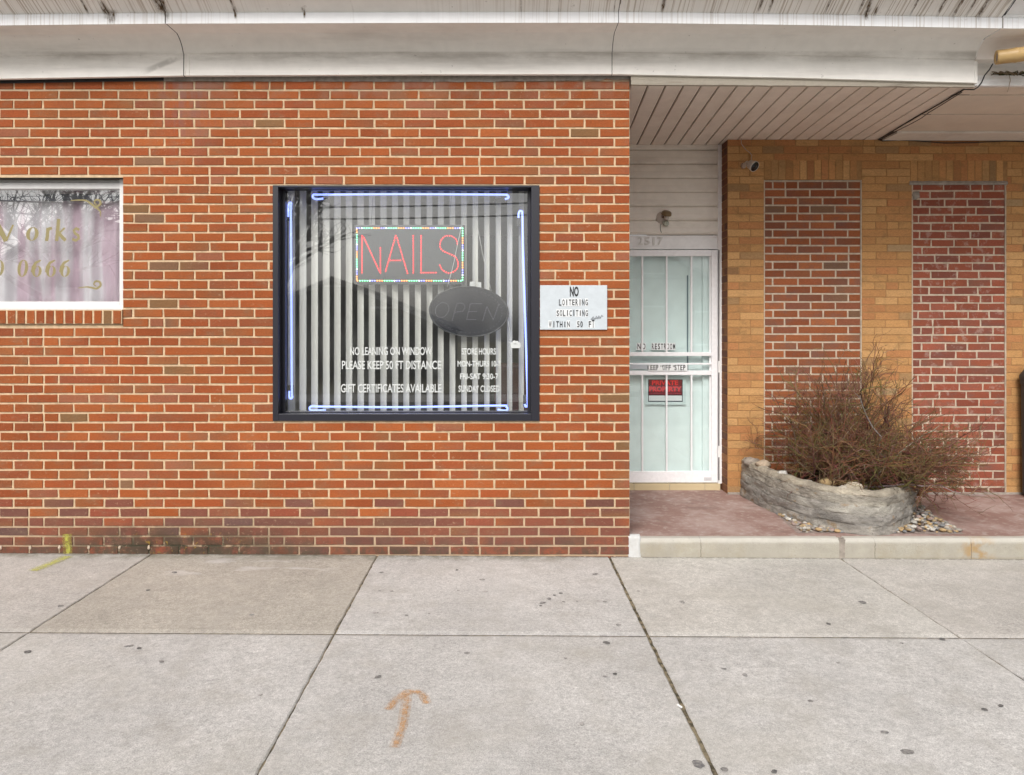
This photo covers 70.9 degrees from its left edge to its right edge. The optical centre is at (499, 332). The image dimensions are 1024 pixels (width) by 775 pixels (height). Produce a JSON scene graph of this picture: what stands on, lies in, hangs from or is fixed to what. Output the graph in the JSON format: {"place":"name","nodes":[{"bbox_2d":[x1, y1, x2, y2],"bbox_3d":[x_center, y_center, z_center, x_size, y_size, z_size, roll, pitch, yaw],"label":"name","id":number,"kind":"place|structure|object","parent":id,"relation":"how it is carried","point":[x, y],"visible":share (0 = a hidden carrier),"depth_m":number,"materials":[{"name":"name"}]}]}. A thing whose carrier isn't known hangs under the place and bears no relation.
{"place":"outdoors","nodes":[
{"label":"outdoors","id":0,"kind":"place"},
{"bbox_2d":[0,553,1023,774],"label":"pavement","id":1,"kind":"structure","parent":0,"point":[188,664],"depth_m":3.36,"materials":[{"name":"concrete"}]},
{"bbox_2d":[0,0,1013,557],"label":"brick shop","id":2,"kind":"structure","parent":1,"relation":"on","point":[148,412],"depth_m":5.00,"materials":[{"name":"brick"}]},
{"bbox_2d":[0,191,119,301],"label":"curtain","id":3,"kind":"object","parent":2,"relation":"hanging from","point":[92,254],"visible":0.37,"depth_m":5.20,"materials":[{"name":"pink fabric"}]},
{"bbox_2d":[0,178,122,323],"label":"window","id":4,"kind":"structure","parent":2,"relation":"in","point":[10,312],"depth_m":5.06,"materials":[{"name":"white glass"}]},
{"bbox_2d":[287,202,292,399],"bbox_3d":[-1.499,-0.231,5.171,0.050,1.417,0.057,0,0,0],"label":"neon tube","id":5,"kind":"object","parent":2,"relation":"attached to","point":[289,218],"visible":1,"depth_m":5.14,"materials":[{"name":"blue"}]},
{"bbox_2d":[288,191,523,410],"bbox_3d":[-0.645,-0.209,5.250,1.950,2.080,0.060,0,0,0],"label":"vertical blind","id":6,"kind":"object","parent":2,"relation":"attached to","point":[337,309],"visible":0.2,"depth_m":5.25,"materials":[{"name":"plastic"}]},
{"bbox_2d":[273,185,538,420],"bbox_3d":[-0.647,-0.207,5.081,1.849,1.635,0.187,0,0,0],"label":"display window","id":7,"kind":"structure","parent":2,"relation":"in","point":[280,413],"depth_m":5.00,"materials":[{"name":"black"}]},
{"bbox_2d":[309,405,508,410],"bbox_3d":[-0.650,0.545,5.171,1.432,0.065,0.057,0,0,0],"label":"neon tube","id":8,"kind":"object","parent":2,"relation":"attached to","point":[446,406],"visible":0.84,"depth_m":5.14,"materials":[{"name":"blue"}]},
{"bbox_2d":[354,191,464,284],"bbox_3d":[-0.648,-0.700,5.194,0.800,0.701,0.027,0,0,0],"label":"led sign","id":9,"kind":"object","parent":2,"relation":"hanging from","point":[404,254],"visible":1,"depth_m":5.18,"materials":[{"name":"grey"}]},
{"bbox_2d":[312,193,509,202],"bbox_3d":[-0.636,-0.971,5.171,1.418,0.061,0.057,0,0,0],"label":"neon tube","id":10,"kind":"object","parent":2,"relation":"attached to","point":[327,200],"visible":1,"depth_m":5.14,"materials":[{"name":"blue"}]},
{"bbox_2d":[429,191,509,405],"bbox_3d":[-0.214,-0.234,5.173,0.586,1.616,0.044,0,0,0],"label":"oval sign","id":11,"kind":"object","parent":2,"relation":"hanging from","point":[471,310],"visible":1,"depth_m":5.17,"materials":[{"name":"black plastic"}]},
{"bbox_2d":[494,363,526,410],"bbox_3d":[0.225,0.900,6.270,0.730,1.259,0.660,0,0,0],"label":"armchair","id":12,"kind":"object","parent":2,"relation":"in","point":[515,386],"visible":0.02,"depth_m":6.45,"materials":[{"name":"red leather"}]},
{"bbox_2d":[510,341,520,347],"bbox_3d":[0.114,0.081,5.092,0.073,0.054,0.003,0,0,0],"label":"sticker","id":13,"kind":"object","parent":2,"relation":"attached to","point":[516,345],"visible":1,"depth_m":5.09,"materials":[{"name":"grey plastic"}]},
{"bbox_2d":[516,210,526,407],"bbox_3d":[0.167,-0.173,5.171,0.088,1.416,0.057,0,0,0],"label":"neon tube","id":14,"kind":"object","parent":2,"relation":"attached to","point":[519,218],"visible":0.86,"depth_m":5.14,"materials":[{"name":"blue"}]},
{"bbox_2d":[540,285,606,329],"bbox_3d":[0.514,-0.177,4.990,0.465,0.308,0.010,0,0,0],"label":"notice","id":15,"kind":"object","parent":2,"relation":"attached to","point":[573,307],"visible":1,"depth_m":4.99,"materials":[{"name":"white metal"}]},
{"bbox_2d":[628,489,1023,558],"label":"porch","id":16,"kind":"object","parent":2,"relation":"attached to","point":[693,523],"visible":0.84,"depth_m":5.11,"materials":[{"name":"red paint"}]},
{"bbox_2d":[630,0,1023,493],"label":"yellow brick building","id":17,"kind":"structure","parent":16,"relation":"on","point":[832,224],"depth_m":6.40,"materials":[{"name":"beige brick"}]},
{"bbox_2d":[656,210,671,232],"bbox_3d":[1.492,-1.014,6.528,0.133,0.201,0.112,0,0,0],"label":"wall lamp","id":18,"kind":"object","parent":17,"relation":"attached to","point":[663,216],"visible":1,"depth_m":6.53,"materials":[{"name":"brown metal"}]},
{"bbox_2d":[630,256,708,470],"bbox_3d":[1.521,0.313,6.665,0.829,2.107,0.080,0,0,0],"label":"inner door","id":19,"kind":"structure","parent":17,"relation":"in","point":[654,267],"depth_m":6.66,"materials":[{"name":"teal paint"}]},
{"bbox_2d":[646,377,685,404],"bbox_3d":[1.533,0.535,6.630,0.368,0.251,0.006,0,0,0],"label":"sign","id":20,"kind":"object","parent":19,"relation":"attached to","point":[655,390],"visible":1,"depth_m":6.63,"materials":[{"name":"white"}]},
{"bbox_2d":[630,250,718,482],"bbox_3d":[1.543,0.305,6.577,0.927,2.124,0.046,0,0,0],"label":"door","id":21,"kind":"structure","parent":17,"relation":"in","point":[712,475],"depth_m":6.57,"materials":[{"name":"white paint"}]},
{"bbox_2d":[740,138,758,171],"bbox_3d":[2.195,-1.560,6.299,0.099,0.318,0.205,0,0,-9],"label":"security camera","id":22,"kind":"object","parent":17,"relation":"attached to","point":[752,165],"visible":1,"depth_m":6.24,"materials":[{"name":"beige plastic"}]},
{"bbox_2d":[888,92,961,134],"bbox_3d":[3.326,-1.703,5.670,0.006,0.027,1.103,0,0,4],"label":"thin cable","id":23,"kind":"object","parent":17,"relation":"attached to","point":[927,113],"visible":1,"depth_m":5.55,"materials":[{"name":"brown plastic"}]},
{"bbox_2d":[878,63,1023,143],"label":"black cable","id":24,"kind":"object","parent":17,"relation":"on","point":[939,104],"visible":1,"depth_m":6.22,"materials":[{"name":"black rubber"}]},
{"bbox_2d":[991,70,1023,75],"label":"debris","id":25,"kind":"object","parent":17,"relation":"on","point":[1010,73],"visible":1,"depth_m":5.00,"materials":[{"name":"brown plant"}]},
{"bbox_2d":[994,47,1023,64],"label":"bamboo pole","id":26,"kind":"object","parent":17,"relation":"on","point":[1010,55],"visible":1,"depth_m":4.79,"materials":[{"name":"yellow wood"}]},
{"bbox_2d":[740,457,916,535],"bbox_3d":[2.820,1.253,5.737,1.426,0.379,1.329,0,0,0],"label":"stone planter","id":27,"kind":"object","parent":16,"relation":"on","point":[850,509],"visible":0.86,"depth_m":5.30,"materials":[{"name":"stone"}]},
{"bbox_2d":[738,330,1011,515],"bbox_3d":[3.064,0.683,5.620,1.995,1.474,1.522,0,0,0],"label":"bare shrub","id":28,"kind":"object","parent":27,"relation":"in","point":[864,453],"visible":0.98,"depth_m":5.49,"materials":[{"name":"brown plant"}]},
{"bbox_2d":[775,502,962,533],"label":"pebbles","id":29,"kind":"object","parent":16,"relation":"on","point":[922,521],"visible":0.77,"depth_m":5.23,"materials":[{"name":"beige gravel"}]},
{"bbox_2d":[1019,370,1023,492],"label":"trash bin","id":30,"kind":"object","parent":16,"relation":"on","point":[1021,376],"visible":1,"depth_m":6.29,"materials":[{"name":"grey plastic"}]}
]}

